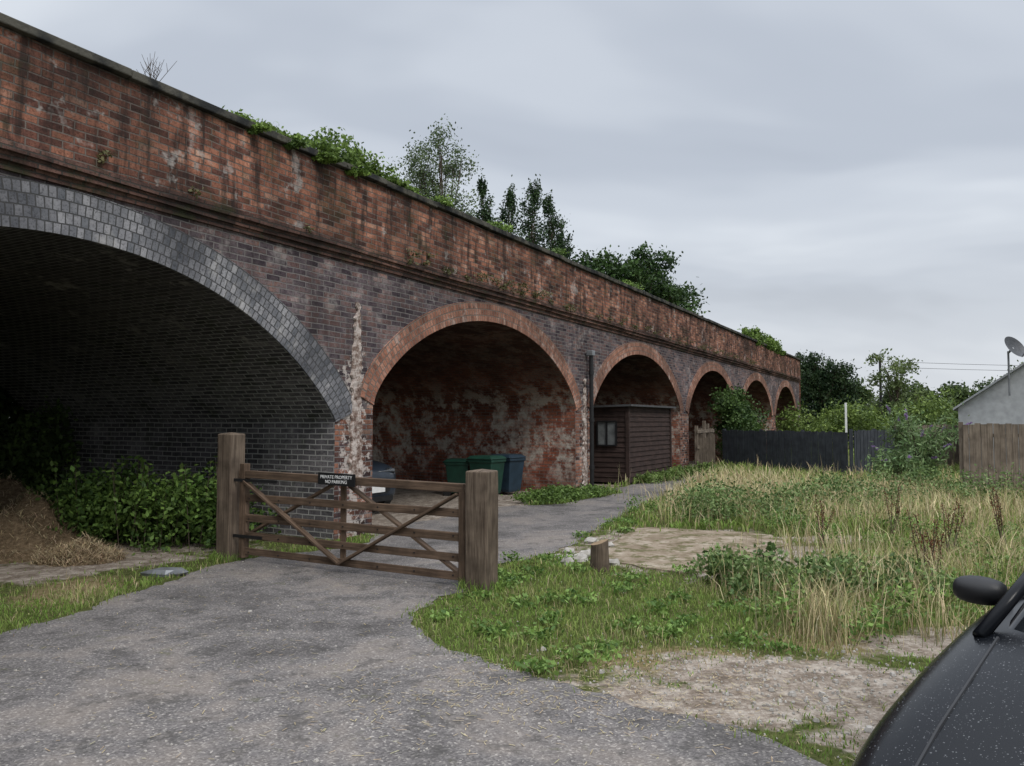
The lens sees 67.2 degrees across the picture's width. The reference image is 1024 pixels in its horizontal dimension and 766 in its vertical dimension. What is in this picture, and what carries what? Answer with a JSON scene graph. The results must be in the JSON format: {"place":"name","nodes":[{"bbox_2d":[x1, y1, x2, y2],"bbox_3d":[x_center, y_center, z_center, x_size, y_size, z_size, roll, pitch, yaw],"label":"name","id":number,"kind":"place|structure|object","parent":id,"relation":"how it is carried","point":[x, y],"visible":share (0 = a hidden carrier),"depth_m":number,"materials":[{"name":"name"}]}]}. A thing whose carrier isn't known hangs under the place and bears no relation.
{"place":"outdoors","nodes":[
{"label":"outdoors","id":0,"kind":"place"},
{"bbox_2d":[0,473,825,765],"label":"road","id":1,"kind":"structure","parent":0,"point":[69,722],"depth_m":4.63,"materials":[{"name":"grey asphalt"}]},
{"bbox_2d":[3,559,910,765],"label":"straw litter","id":2,"kind":"object","parent":1,"relation":"on","point":[509,693],"visible":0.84,"depth_m":4.46,"materials":[{"name":"beige plant"}]},
{"bbox_2d":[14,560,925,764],"bbox_3d":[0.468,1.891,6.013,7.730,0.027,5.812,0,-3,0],"label":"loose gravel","id":3,"kind":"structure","parent":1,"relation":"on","point":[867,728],"depth_m":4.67,"materials":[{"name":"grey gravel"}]},
{"bbox_2d":[465,469,497,591],"bbox_3d":[-0.290,1.415,7.387,0.242,1.180,0.241,-2,-3,29],"label":"gate post","id":4,"kind":"object","parent":1,"relation":"on","point":[481,526],"visible":0.94,"depth_m":7.30,"materials":[{"name":"brown wood"}]},
{"bbox_2d":[233,463,465,581],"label":"wooden field gate","id":5,"kind":"structure","parent":4,"relation":"attached to","point":[246,498],"depth_m":8.11,"materials":[{"name":"brown wood"}]},
{"bbox_2d":[318,472,355,486],"bbox_3d":[-1.869,1.026,8.191,0.513,0.140,0.016,-2,-3,28],"label":"no parking sign","id":6,"kind":"object","parent":5,"relation":"attached to","point":[337,479],"visible":1,"depth_m":8.18,"materials":[{"name":"black plastic"}]},
{"bbox_2d":[852,572,1023,765],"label":"parked black car","id":7,"kind":"object","parent":1,"relation":"on","point":[959,701],"visible":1,"depth_m":1.84,"materials":[{"name":"black paint"}]},
{"bbox_2d":[0,461,1023,765],"bbox_3d":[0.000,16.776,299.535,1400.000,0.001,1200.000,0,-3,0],"label":"ground","id":8,"kind":"structure","parent":0,"point":[16,575],"depth_m":5.33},
{"bbox_2d":[0,386,35,477],"bbox_3d":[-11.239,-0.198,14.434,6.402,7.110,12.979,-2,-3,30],"label":"bramble thicket","id":9,"kind":"object","parent":8,"relation":"on","point":[9,403],"visible":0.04,"depth_m":14.10,"materials":[{"name":"green plant"}]},
{"bbox_2d":[0,473,42,512],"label":"hay pile","id":10,"kind":"object","parent":8,"relation":"on","point":[10,488],"visible":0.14,"depth_m":10.55,"materials":[{"name":"brown plant"}]},
{"bbox_2d":[0,396,82,500],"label":"bush","id":11,"kind":"object","parent":8,"relation":"on","point":[40,458],"visible":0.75,"depth_m":12.99,"materials":[{"name":"green plant"}]},
{"bbox_2d":[0,488,112,563],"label":"hay pile","id":12,"kind":"object","parent":8,"relation":"on","point":[26,521],"visible":0.8,"depth_m":9.20,"materials":[{"name":"brown plant"}]},
{"bbox_2d":[19,531,132,568],"bbox_3d":[-4.999,1.928,8.918,1.355,0.414,1.291,1,-3,-25],"label":"hay pile","id":13,"kind":"object","parent":8,"relation":"on","point":[82,552],"visible":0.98,"depth_m":8.73,"materials":[{"name":"beige plant"}]},
{"bbox_2d":[23,455,217,551],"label":"nettle plants","id":14,"kind":"object","parent":8,"relation":"on","point":[114,482],"visible":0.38,"depth_m":9.77,"materials":[{"name":"green plant"}]},
{"bbox_2d":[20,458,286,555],"bbox_3d":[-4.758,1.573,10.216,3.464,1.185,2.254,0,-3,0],"label":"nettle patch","id":15,"kind":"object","parent":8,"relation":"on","point":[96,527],"visible":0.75,"depth_m":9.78,"materials":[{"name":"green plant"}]},
{"bbox_2d":[140,567,188,576],"bbox_3d":[-3.628,1.976,8.064,0.495,0.068,0.233,0,-3,0],"label":"flat stone","id":16,"kind":"object","parent":8,"relation":"on","point":[167,571],"visible":0.96,"depth_m":7.99,"materials":[{"name":"grey stone"}]},
{"bbox_2d":[208,549,251,562],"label":"grass tuft","id":17,"kind":"object","parent":8,"relation":"on","point":[215,558],"visible":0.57,"depth_m":8.84,"materials":[{"name":"green plant"}]},
{"bbox_2d":[216,432,244,560],"bbox_3d":[-3.300,1.333,9.024,0.226,1.510,0.226,-2,-3,28],"label":"gate post","id":18,"kind":"object","parent":8,"relation":"on","point":[231,453],"visible":0.82,"depth_m":8.94,"materials":[{"name":"brown wood"}]},
{"bbox_2d":[372,460,395,503],"bbox_3d":[-4.030,1.599,14.031,3.940,1.455,1.910,-2,-3,29],"label":"parked blue car","id":19,"kind":"object","parent":8,"relation":"on","point":[382,494],"visible":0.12,"depth_m":13.37,"materials":[{"name":"paint"}]},
{"bbox_2d":[0,12,800,539],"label":"brick railway viaduct","id":20,"kind":"object","parent":8,"relation":"on","point":[158,314],"visible":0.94,"depth_m":10.98,"materials":[{"name":"brick"}]},
{"bbox_2d":[136,54,176,80],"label":"dead weed","id":21,"kind":"object","parent":20,"relation":"on","point":[150,72],"visible":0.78,"depth_m":8.32,"materials":[{"name":"brown plant"}]},
{"bbox_2d":[222,105,454,206],"bbox_3d":[-2.359,-3.200,11.127,0.961,0.870,4.735,-2,-3,28],"label":"ivy","id":22,"kind":"object","parent":20,"relation":"on","point":[329,152],"visible":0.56,"depth_m":10.72,"materials":[{"name":"green plant"}]},
{"bbox_2d":[96,149,758,363],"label":"wall weeds","id":23,"kind":"object","parent":20,"relation":"on","point":[522,292],"depth_m":14.52,"materials":[{"name":"green plant"}]},
{"bbox_2d":[487,220,645,289],"bbox_3d":[1.513,-2.775,17.934,0.797,0.423,8.224,-2,-3,29],"label":"ivy","id":24,"kind":"object","parent":20,"relation":"on","point":[507,227],"visible":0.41,"depth_m":15.76,"materials":[{"name":"green plant"}]},
{"bbox_2d":[737,324,786,355],"bbox_3d":[11.888,-1.993,36.294,1.011,1.043,7.251,-2,-3,30],"label":"ivy","id":25,"kind":"object","parent":20,"relation":"attached to","point":[769,341],"visible":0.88,"depth_m":35.55,"materials":[{"name":"green plant"}]},
{"bbox_2d":[388,114,483,217],"bbox_3d":[-2.875,-3.672,30.440,3.967,13.621,3.628,0,-3,0],"label":"birch tree","id":26,"kind":"object","parent":8,"relation":"on","point":[424,183],"visible":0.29,"depth_m":30.15,"materials":[{"name":"green plant"}]},
{"bbox_2d":[443,458,469,495],"bbox_3d":[-1.153,2.058,16.860,0.614,0.801,0.542,-1,-3,15],"label":"wheelie bin","id":27,"kind":"object","parent":8,"relation":"on","point":[457,469],"visible":0.68,"depth_m":16.65,"materials":[{"name":"green plastic"}]},
{"bbox_2d":[453,577,506,594],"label":"grass tuft","id":28,"kind":"object","parent":8,"relation":"on","point":[463,584],"visible":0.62,"depth_m":7.26,"materials":[{"name":"green plant"}]},
{"bbox_2d":[473,170,498,222],"bbox_3d":[-1.400,-3.500,37.705,2.284,14.016,2.450,0,-3,0],"label":"poplar tree","id":29,"kind":"object","parent":8,"relation":"on","point":[485,210],"visible":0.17,"depth_m":37.86,"materials":[{"name":"green plant"}]},
{"bbox_2d":[466,455,506,493],"bbox_3d":[-0.559,1.995,16.536,0.678,0.876,0.598,-2,-3,33],"label":"wheelie bin","id":30,"kind":"object","parent":8,"relation":"on","point":[491,462],"visible":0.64,"depth_m":16.38,"materials":[{"name":"green plastic"}]},
{"bbox_2d":[491,454,525,492],"bbox_3d":[-0.129,2.027,17.156,0.678,0.876,0.598,-2,-4,38],"label":"wheelie bin","id":31,"kind":"object","parent":8,"relation":"on","point":[512,472],"visible":0.59,"depth_m":16.91,"materials":[{"name":"blue plastic"}]},
{"bbox_2d":[493,175,534,243],"bbox_3d":[-0.192,-3.598,39.637,2.588,14.406,2.927,2,-3,-32],"label":"poplar tree","id":32,"kind":"object","parent":8,"relation":"on","point":[510,202],"visible":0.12,"depth_m":39.75,"materials":[{"name":"green plant"}]},
{"bbox_2d":[510,174,558,251],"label":"poplar tree","id":33,"kind":"object","parent":8,"relation":"on","point":[534,195],"visible":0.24,"depth_m":40.75,"materials":[{"name":"green plant"}]},
{"bbox_2d":[527,189,576,260],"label":"poplar tree","id":34,"kind":"object","parent":8,"relation":"on","point":[553,223],"visible":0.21,"depth_m":41.72,"materials":[{"name":"green plant"}]},
{"bbox_2d":[501,482,624,504],"bbox_3d":[1.128,2.291,16.253,1.808,0.340,3.432,-2,-3,29],"label":"weed patch","id":35,"kind":"object","parent":8,"relation":"on","point":[561,493],"visible":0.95,"depth_m":15.58,"materials":[{"name":"green plant"}]},
{"bbox_2d":[556,220,574,257],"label":"poplar tree","id":36,"kind":"object","parent":8,"relation":"on","point":[568,247],"visible":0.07,"depth_m":42.72,"materials":[{"name":"green plant"}]},
{"bbox_2d":[554,537,619,565],"bbox_3d":[0.903,2.039,9.444,0.751,0.083,1.730,0,-3,5],"label":"concrete rubble","id":37,"kind":"object","parent":8,"relation":"on","point":[582,555],"visible":0.66,"depth_m":8.94,"materials":[{"name":"grey concrete"}]},
{"bbox_2d":[590,539,609,571],"bbox_3d":[0.950,1.859,8.331,0.222,0.330,0.211,0,-3,0],"label":"wooden post","id":38,"kind":"object","parent":8,"relation":"on","point":[599,555],"visible":0.93,"depth_m":8.26,"materials":[{"name":"brown wood"}]},
{"bbox_2d":[572,249,634,281],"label":"sycamore tree","id":39,"kind":"object","parent":8,"relation":"on","point":[586,262],"visible":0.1,"depth_m":46.55,"materials":[{"name":"green plant"}]},
{"bbox_2d":[589,240,661,292],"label":"sycamore tree","id":40,"kind":"object","parent":8,"relation":"on","point":[627,269],"visible":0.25,"depth_m":46.15,"materials":[{"name":"green plant"}]},
{"bbox_2d":[594,404,675,484],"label":"wooden shed","id":41,"kind":"structure","parent":8,"relation":"on","point":[633,439],"depth_m":19.89,"materials":[{"name":"wood"}]},
{"bbox_2d":[596,421,616,445],"bbox_3d":[2.432,1.291,19.757,0.555,0.655,0.037,-2,-3,29],"label":"window","id":42,"kind":"structure","parent":41,"relation":"in","point":[606,431],"depth_m":19.76,"materials":[{"name":"grey glass"}]},
{"bbox_2d":[619,245,689,305],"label":"sycamore tree","id":43,"kind":"object","parent":8,"relation":"on","point":[668,259],"visible":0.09,"depth_m":47.35,"materials":[{"name":"green plant"}]},
{"bbox_2d":[642,262,701,305],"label":"sycamore tree","id":44,"kind":"object","parent":8,"relation":"on","point":[661,284],"visible":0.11,"depth_m":48.38,"materials":[{"name":"green plant"}]},
{"bbox_2d":[634,461,720,483],"bbox_3d":[4.942,2.548,22.401,1.353,0.464,6.435,-2,-3,29],"label":"weed patch","id":45,"kind":"object","parent":8,"relation":"on","point":[659,476],"visible":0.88,"depth_m":21.00,"materials":[{"name":"green plant"}]},
{"bbox_2d":[658,277,710,316],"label":"sycamore tree","id":46,"kind":"object","parent":8,"relation":"on","point":[690,307],"visible":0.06,"depth_m":54.44,"materials":[{"name":"green plant"}]},
{"bbox_2d":[609,527,787,576],"bbox_3d":[2.307,2.098,9.771,2.256,0.038,3.405,-1,-3,20],"label":"bare dirt pad","id":47,"kind":"object","parent":8,"relation":"on","point":[655,548],"visible":0.47,"depth_m":9.88,"materials":[{"name":"soil"}]},
{"bbox_2d":[695,421,714,468],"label":"garden gate","id":48,"kind":"structure","parent":8,"relation":"on","point":[704,444],"depth_m":25.04,"materials":[{"name":"wood"}]},
{"bbox_2d":[430,491,1023,676],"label":"verge weeds","id":49,"kind":"object","parent":8,"relation":"on","point":[587,654],"visible":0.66,"depth_m":6.45,"materials":[{"name":"green plant"}]},
{"bbox_2d":[707,383,772,459],"bbox_3d":[8.639,1.710,29.451,2.071,3.408,4.427,-2,-3,28],"label":"ivy bush","id":50,"kind":"object","parent":8,"relation":"on","point":[733,408],"visible":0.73,"depth_m":28.50,"materials":[{"name":"green plant"}]},
{"bbox_2d":[722,429,853,473],"bbox_3d":[8.569,2.165,24.547,0.178,1.360,5.765,1,-3,-23],"label":"grey board fence","id":51,"kind":"object","parent":8,"relation":"on","point":[801,449],"visible":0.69,"depth_m":24.04,"materials":[{"name":"paint"}]},
{"bbox_2d":[790,349,823,424],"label":"leylandii tree","id":52,"kind":"object","parent":8,"relation":"on","point":[805,380],"visible":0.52,"depth_m":61.63,"materials":[{"name":"green plant"}]},
{"bbox_2d":[610,463,1023,653],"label":"dry grass","id":53,"kind":"structure","parent":8,"relation":"on","point":[819,613],"depth_m":7.47,"materials":[{"name":"beige plant"}]},
{"bbox_2d":[801,353,839,423],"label":"leylandii tree","id":54,"kind":"object","parent":8,"relation":"on","point":[824,390],"visible":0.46,"depth_m":61.54,"materials":[{"name":"green plant"}]},
{"bbox_2d":[812,494,835,547],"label":"dock plant","id":55,"kind":"object","parent":8,"relation":"on","point":[830,519],"visible":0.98,"depth_m":9.82,"materials":[{"name":"brown plant"}]},
{"bbox_2d":[816,356,849,424],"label":"leylandii tree","id":56,"kind":"object","parent":8,"relation":"on","point":[834,378],"visible":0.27,"depth_m":61.71,"materials":[{"name":"green plant"}]},
{"bbox_2d":[653,458,1023,603],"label":"tall weeds","id":57,"kind":"object","parent":8,"relation":"on","point":[710,499],"visible":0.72,"depth_m":11.88,"materials":[{"name":"green plant"}]},
{"bbox_2d":[845,403,846,431],"bbox_3d":[13.000,1.942,29.940,0.070,2.350,0.070,-2,-3,29],"label":"garden post","id":58,"kind":"object","parent":8,"relation":"on","point":[845,417],"visible":0.36,"depth_m":29.94,"materials":[{"name":"white paint"}]},
{"bbox_2d":[828,358,865,437],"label":"leylandii tree","id":59,"kind":"object","parent":8,"relation":"on","point":[848,386],"visible":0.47,"depth_m":61.50,"materials":[{"name":"green plant"}]},
{"bbox_2d":[834,373,878,428],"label":"oak tree","id":60,"kind":"object","parent":8,"relation":"on","point":[868,396],"visible":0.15,"depth_m":64.54,"materials":[{"name":"green plant"}]},
{"bbox_2d":[775,386,960,446],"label":"garden hedge","id":61,"kind":"object","parent":8,"relation":"on","point":[857,417],"visible":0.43,"depth_m":41.50,"materials":[{"name":"green plant"}]},
{"bbox_2d":[849,428,898,474],"bbox_3d":[10.982,2.080,23.267,0.168,1.400,3.752,-3,-4,44],"label":"grey board fence","id":62,"kind":"object","parent":8,"relation":"on","point":[862,439],"visible":0.45,"depth_m":22.60,"materials":[{"name":"paint"}]},
{"bbox_2d":[866,390,902,420],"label":"oak tree","id":63,"kind":"object","parent":8,"relation":"on","point":[883,400],"visible":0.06,"depth_m":66.18,"materials":[{"name":"green plant"}]},
{"bbox_2d":[882,483,902,533],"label":"dock plant","id":64,"kind":"object","parent":8,"relation":"on","point":[897,511],"visible":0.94,"depth_m":10.75,"materials":[{"name":"brown plant"}]},
{"bbox_2d":[864,348,935,417],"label":"ash tree","id":65,"kind":"object","parent":8,"relation":"on","point":[896,384],"visible":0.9,"depth_m":44.13,"materials":[{"name":"green plant"}]},
{"bbox_2d":[887,375,929,413],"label":"oak tree","id":66,"kind":"object","parent":8,"relation":"on","point":[916,387],"visible":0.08,"depth_m":65.64,"materials":[{"name":"green plant"}]},
{"bbox_2d":[861,400,972,485],"bbox_3d":[9.275,1.606,17.840,2.587,2.415,2.110,0,-3,0],"label":"buddleia bush","id":67,"kind":"object","parent":8,"relation":"on","point":[906,453],"visible":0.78,"depth_m":17.69,"materials":[{"name":"green plant"}]},
{"bbox_2d":[905,509,944,581],"bbox_3d":[4.045,1.614,7.537,0.337,0.742,0.231,0,-3,0],"label":"dock plant","id":68,"kind":"object","parent":8,"relation":"on","point":[933,537],"visible":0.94,"depth_m":7.52,"materials":[{"name":"brown plant"}]},
{"bbox_2d":[895,424,958,465],"bbox_3d":[16.182,2.143,25.888,8.039,1.540,0.176,1,-3,-16],"label":"wooden board fence","id":69,"kind":"object","parent":8,"relation":"on","point":[954,456],"visible":0.09,"depth_m":25.29,"materials":[{"name":"brown wood"}]},
{"bbox_2d":[913,527,945,570],"bbox_3d":[4.234,1.736,7.791,0.305,0.523,0.182,-1,-3,24],"label":"dock plant","id":70,"kind":"object","parent":8,"relation":"on","point":[937,543],"visible":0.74,"depth_m":7.80,"materials":[{"name":"brown plant"}]},
{"bbox_2d":[905,383,958,422],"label":"oak tree","id":71,"kind":"object","parent":8,"relation":"on","point":[949,397],"visible":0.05,"depth_m":62.13,"materials":[{"name":"green plant"}]},
{"bbox_2d":[879,361,1018,429],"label":"overhead wires","id":72,"kind":"object","parent":8,"relation":"on","point":[880,396],"visible":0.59,"depth_m":48.37,"materials":[{"name":"black plastic"}]},
{"bbox_2d":[941,497,967,553],"bbox_3d":[5.181,1.695,9.066,0.285,0.735,0.311,0,-3,0],"label":"dock plant","id":73,"kind":"object","parent":8,"relation":"on","point":[951,526],"visible":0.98,"depth_m":9.03,"materials":[{"name":"brown plant"}]},
{"bbox_2d":[943,380,982,418],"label":"oak tree","id":74,"kind":"object","parent":8,"relation":"on","point":[964,395],"visible":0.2,"depth_m":67.56,"materials":[{"name":"green plant"}]},
{"bbox_2d":[972,375,1001,388],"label":"oak tree","id":75,"kind":"object","parent":8,"relation":"on","point":[982,384],"visible":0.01,"depth_m":71.85,"materials":[{"name":"green plant"}]},
{"bbox_2d":[953,362,1023,475],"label":"pale garage","id":76,"kind":"structure","parent":8,"relation":"on","point":[994,402],"depth_m":20.97,"materials":[{"name":"white paint"}]},
{"bbox_2d":[1004,336,1023,395],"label":"satellite dish","id":77,"kind":"object","parent":76,"relation":"attached to","point":[1015,346],"visible":1,"depth_m":20.46,"materials":[{"name":"grey metal"}]},
{"bbox_2d":[958,422,1023,492],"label":"wooden board fence","id":78,"kind":"object","parent":8,"relation":"on","point":[975,440],"visible":0.65,"depth_m":16.52,"materials":[{"name":"wood"}]},
{"bbox_2d":[989,487,1005,544],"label":"dock plant","id":79,"kind":"object","parent":8,"relation":"on","point":[996,497],"visible":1,"depth_m":9.50,"materials":[{"name":"brown plant"}]},
{"bbox_2d":[0,440,1023,765],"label":"grass","id":80,"kind":"structure","parent":0,"point":[1014,516],"depth_m":7.03,"materials":[{"name":"green plant"}]},
{"bbox_2d":[0,0,1023,417],"label":"sky","id":81,"kind":"structure","parent":0,"point":[841,179],"materials":[{"name":"grey"}]}
]}

